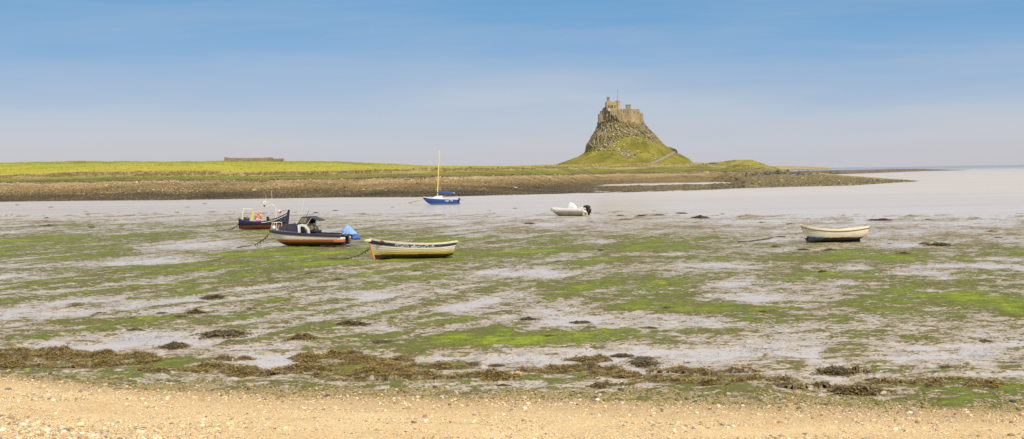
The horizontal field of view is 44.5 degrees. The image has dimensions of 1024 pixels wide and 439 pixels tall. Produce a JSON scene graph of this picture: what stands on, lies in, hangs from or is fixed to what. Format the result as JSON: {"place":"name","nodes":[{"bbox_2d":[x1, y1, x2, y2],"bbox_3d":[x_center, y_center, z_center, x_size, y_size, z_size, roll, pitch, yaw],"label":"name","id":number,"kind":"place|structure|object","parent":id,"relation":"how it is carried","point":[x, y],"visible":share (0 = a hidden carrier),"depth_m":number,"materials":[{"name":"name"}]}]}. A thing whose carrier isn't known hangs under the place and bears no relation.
{"place":"outdoors","nodes":[
{"label":"outdoors","id":0,"kind":"place"},
{"bbox_2d":[0,160,905,201],"bbox_3d":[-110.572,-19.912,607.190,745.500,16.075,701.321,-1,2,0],"label":"shore","id":1,"kind":"structure","parent":0,"point":[660,170],"depth_m":374.60,"materials":[{"name":"green plant"}]},
{"bbox_2d":[224,157,283,161],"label":"walled garden","id":2,"kind":"object","parent":1,"relation":"on","point":[269,159],"visible":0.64,"depth_m":467.44,"materials":[{"name":"stone"}]},
{"bbox_2d":[0,160,763,173],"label":"field grass","id":3,"kind":"structure","parent":1,"relation":"on","point":[317,162],"depth_m":435.80,"materials":[{"name":"green plant"}]},
{"bbox_2d":[0,167,764,181],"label":"turf edge","id":4,"kind":"object","parent":1,"relation":"on","point":[329,175],"visible":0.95,"depth_m":346.25,"materials":[{"name":"green plant"}]},
{"bbox_2d":[0,163,764,177],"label":"dry grass","id":5,"kind":"structure","parent":1,"relation":"on","point":[167,173],"depth_m":366.96,"materials":[{"name":"green plant"}]},
{"bbox_2d":[0,171,916,201],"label":"shore rocks","id":6,"kind":"object","parent":1,"relation":"on","point":[506,192],"visible":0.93,"depth_m":311.60,"materials":[{"name":"stone"}]},
{"bbox_2d":[731,169,823,181],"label":"boulder heap","id":7,"kind":"object","parent":1,"relation":"on","point":[778,171],"visible":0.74,"depth_m":464.87,"materials":[{"name":"stone"}]},
{"bbox_2d":[0,211,1023,408],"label":"mudflat","id":8,"kind":"structure","parent":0,"point":[881,301],"depth_m":50.36,"materials":[{"name":"grey soil"}]},
{"bbox_2d":[128,328,143,330],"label":"seaweed clump","id":9,"kind":"object","parent":8,"relation":"on","point":[132,329],"visible":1,"depth_m":41.13,"materials":[{"name":"brown plant"}]},
{"bbox_2d":[151,341,192,349],"bbox_3d":[-9.976,3.668,36.824,1.247,0.210,1.248,-1,2,6],"label":"seaweed clump","id":10,"kind":"object","parent":8,"relation":"on","point":[172,345],"visible":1,"depth_m":36.65,"materials":[{"name":"brown plant"}]},
{"bbox_2d":[182,308,211,313],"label":"seaweed clump","id":11,"kind":"object","parent":8,"relation":"on","point":[195,311],"visible":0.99,"depth_m":45.86,"materials":[{"name":"brown plant"}]},
{"bbox_2d":[200,294,224,299],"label":"seaweed clump","id":12,"kind":"object","parent":8,"relation":"on","point":[214,296],"visible":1,"depth_m":51.48,"materials":[{"name":"brown plant"}]},
{"bbox_2d":[189,329,253,338],"bbox_3d":[-9.149,3.568,39.596,2.265,0.203,2.187,-1,2,-8],"label":"seaweed clump","id":13,"kind":"object","parent":8,"relation":"on","point":[218,333],"visible":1,"depth_m":39.30,"materials":[{"name":"brown plant"}]},
{"bbox_2d":[237,234,268,247],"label":"mooring chain","id":14,"kind":"object","parent":8,"relation":"on","point":[256,243],"visible":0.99,"depth_m":88.01,"materials":[{"name":"metal"}]},
{"bbox_2d":[282,332,323,340],"bbox_3d":[-6.429,3.555,38.112,1.358,0.215,1.100,-2,3,-36],"label":"seaweed clump","id":15,"kind":"object","parent":8,"relation":"on","point":[301,336],"visible":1,"depth_m":38.01,"materials":[{"name":"brown plant"}]},
{"bbox_2d":[269,199,360,245],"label":"cabin cruiser","id":16,"kind":"object","parent":8,"relation":"on","point":[296,234],"visible":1,"depth_m":86.98,"materials":[{"name":"blue paint"}]},
{"bbox_2d":[328,249,368,258],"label":"mooring chain","id":17,"kind":"object","parent":8,"relation":"on","point":[353,256],"visible":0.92,"depth_m":73.45,"materials":[{"name":"metal"}]},
{"bbox_2d":[333,320,373,325],"bbox_3d":[-5.410,3.421,41.562,1.480,0.159,1.396,-2,3,-31],"label":"seaweed clump","id":18,"kind":"object","parent":8,"relation":"on","point":[350,322],"visible":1,"depth_m":41.39,"materials":[{"name":"brown plant"}]},
{"bbox_2d":[371,340,392,343],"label":"seaweed clump","id":19,"kind":"object","parent":8,"relation":"on","point":[380,341],"visible":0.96,"depth_m":37.01,"materials":[{"name":"brown plant"}]},
{"bbox_2d":[364,238,458,259],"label":"rowing boat","id":20,"kind":"object","parent":8,"relation":"on","point":[394,250],"visible":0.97,"depth_m":72.84,"materials":[{"name":"beige wood"}]},
{"bbox_2d":[463,361,481,365],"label":"seaweed clump","id":21,"kind":"object","parent":8,"relation":"on","point":[477,363],"visible":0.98,"depth_m":32.56,"materials":[{"name":"brown plant"}]},
{"bbox_2d":[486,364,503,366],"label":"seaweed clump","id":22,"kind":"object","parent":8,"relation":"on","point":[494,365],"visible":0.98,"depth_m":32.34,"materials":[{"name":"brown plant"}]},
{"bbox_2d":[496,383,511,385],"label":"seaweed clump","id":23,"kind":"object","parent":8,"relation":"on","point":[502,384],"visible":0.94,"depth_m":29.33,"materials":[{"name":"brown plant"}]},
{"bbox_2d":[2,215,1023,383],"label":"seaweed scraps","id":24,"kind":"object","parent":8,"relation":"on","point":[544,317],"visible":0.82,"depth_m":42.59,"materials":[{"name":"brown plant"}]},
{"bbox_2d":[516,316,539,320],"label":"seaweed clump","id":25,"kind":"object","parent":8,"relation":"on","point":[528,318],"visible":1,"depth_m":42.29,"materials":[{"name":"brown plant"}]},
{"bbox_2d":[566,320,592,323],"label":"seaweed clump","id":26,"kind":"object","parent":8,"relation":"on","point":[579,322],"visible":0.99,"depth_m":41.31,"materials":[{"name":"brown plant"}]},
{"bbox_2d":[585,381,616,388],"bbox_3d":[2.096,3.836,29.130,1.260,0.146,1.058,-3,3,-37],"label":"seaweed clump","id":27,"kind":"object","parent":8,"relation":"on","point":[601,385],"visible":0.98,"depth_m":29.00,"materials":[{"name":"brown plant"}]},
{"bbox_2d":[610,353,636,357],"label":"seaweed clump","id":28,"kind":"object","parent":8,"relation":"on","point":[622,355],"visible":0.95,"depth_m":33.67,"materials":[{"name":"brown plant"}]},
{"bbox_2d":[628,356,654,360],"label":"seaweed clump","id":29,"kind":"object","parent":8,"relation":"on","point":[644,357],"visible":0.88,"depth_m":33.15,"materials":[{"name":"brown plant"}]},
{"bbox_2d":[619,359,664,368],"bbox_3d":[3.413,3.683,32.349,1.238,0.119,1.441,-2,3,-32],"label":"seaweed clump","id":30,"kind":"object","parent":8,"relation":"on","point":[642,363],"visible":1,"depth_m":32.15,"materials":[{"name":"brown plant"}]},
{"bbox_2d":[688,215,708,218],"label":"seaweed clump","id":31,"kind":"object","parent":8,"relation":"on","point":[700,216],"visible":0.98,"depth_m":128.65,"materials":[{"name":"brown plant"}]},
{"bbox_2d":[737,236,785,241],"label":"mooring rope","id":32,"kind":"object","parent":8,"relation":"on","point":[760,239],"visible":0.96,"depth_m":87.03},
{"bbox_2d":[800,224,869,242],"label":"dinghy","id":33,"kind":"object","parent":8,"relation":"on","point":[819,235],"visible":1,"depth_m":82.84,"materials":[{"name":"beige paint"}]},
{"bbox_2d":[810,366,868,376],"bbox_3d":[7.922,3.662,30.494,1.550,0.141,1.569,-1,2,-13],"label":"seaweed clump","id":34,"kind":"object","parent":8,"relation":"on","point":[835,371],"visible":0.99,"depth_m":30.29,"materials":[{"name":"brown plant"}]},
{"bbox_2d":[813,384,893,396],"bbox_3d":[7.499,3.750,27.771,1.808,0.212,1.605,0,3,31],"label":"seaweed clump","id":35,"kind":"object","parent":8,"relation":"on","point":[860,389],"visible":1,"depth_m":27.53,"materials":[{"name":"brown plant"}]},
{"bbox_2d":[865,218,891,220],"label":"seaweed clump","id":36,"kind":"object","parent":8,"relation":"on","point":[882,219],"visible":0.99,"depth_m":116.60,"materials":[{"name":"brown plant"}]},
{"bbox_2d":[919,242,951,246],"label":"seaweed clump","id":37,"kind":"object","parent":8,"relation":"on","point":[940,244],"visible":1,"depth_m":78.00,"materials":[{"name":"brown plant"}]},
{"bbox_2d":[978,339,992,343],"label":"seaweed clump","id":38,"kind":"object","parent":8,"relation":"on","point":[984,340],"visible":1,"depth_m":35.33,"materials":[{"name":"brown plant"}]},
{"bbox_2d":[0,165,1023,387],"bbox_3d":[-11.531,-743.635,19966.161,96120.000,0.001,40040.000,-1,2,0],"label":"sea","id":39,"kind":"structure","parent":0,"point":[988,191],"depth_m":169.91,"materials":[{"name":"grey liquid"}]},
{"bbox_2d":[238,201,289,229],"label":"fishing boat","id":40,"kind":"object","parent":39,"relation":"on","point":[247,224],"visible":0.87,"depth_m":116.94,"materials":[{"name":"blue paint"}]},
{"bbox_2d":[255,213,261,220],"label":"lifebuoy","id":41,"kind":"object","parent":40,"relation":"hanging from","point":[259,215],"visible":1,"depth_m":116.72,"materials":[{"name":"plastic"}]},
{"bbox_2d":[423,151,460,204],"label":"sailing boat","id":42,"kind":"object","parent":39,"relation":"on","point":[438,200],"visible":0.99,"depth_m":201.93,"materials":[{"name":"blue paint"}]},
{"bbox_2d":[550,202,592,215],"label":"inflatable boat","id":43,"kind":"object","parent":39,"relation":"on","point":[572,209],"visible":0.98,"depth_m":141.51,"materials":[{"name":"white rubber"}]},
{"bbox_2d":[0,370,1023,438],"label":"beach","id":44,"kind":"structure","parent":0,"point":[797,427],"depth_m":22.60,"materials":[{"name":"beige sand"}]},
{"bbox_2d":[0,345,1023,391],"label":"seaweed bank","id":45,"kind":"structure","parent":44,"relation":"on","point":[12,358],"depth_m":31.47,"materials":[{"name":"brown plant"}]},
{"bbox_2d":[0,363,1023,438],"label":"beach pebbles","id":46,"kind":"object","parent":44,"relation":"on","point":[46,429],"visible":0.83,"depth_m":24.16,"materials":[{"name":"beige gravel"}]},
{"bbox_2d":[1,361,1023,420],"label":"beach weed","id":47,"kind":"object","parent":44,"relation":"on","point":[968,408],"visible":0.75,"depth_m":27.80,"materials":[{"name":"plant"}]},
{"bbox_2d":[0,0,1023,167],"label":"sky","id":48,"kind":"structure","parent":0,"point":[816,83],"materials":[{"name":"blue"}]},
{"bbox_2d":[556,114,691,164],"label":"castle hill","id":49,"kind":"structure","parent":0,"point":[600,135],"depth_m":700.63,"materials":[{"name":"green plant"}]},
{"bbox_2d":[598,89,643,124],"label":"castle","id":50,"kind":"structure","parent":49,"relation":"on","point":[624,115],"depth_m":710.04,"materials":[{"name":"stone"}]},
{"bbox_2d":[599,136,664,156],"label":"grassy mound","id":51,"kind":"object","parent":49,"relation":"attached to","point":[645,148],"visible":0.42,"depth_m":684.71,"materials":[{"name":"green plant"}]},
{"bbox_2d":[588,127,658,162],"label":"crag boulders","id":52,"kind":"object","parent":51,"relation":"on","point":[621,153],"visible":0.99,"depth_m":687.24,"materials":[{"name":"grey stone"}]},
{"bbox_2d":[647,151,675,163],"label":"path","id":53,"kind":"structure","parent":0,"point":[660,159],"depth_m":675.76,"materials":[{"name":"beige gravel"}]},
{"bbox_2d":[772,166,828,169],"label":"sandy spit","id":54,"kind":"structure","parent":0,"point":[796,167],"depth_m":4061.41,"materials":[{"name":"beige sand"}]},
{"bbox_2d":[801,169,949,173],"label":"rocky spit","id":55,"kind":"structure","parent":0,"point":[866,171],"depth_m":1020.01,"materials":[{"name":"stone"}]}
]}

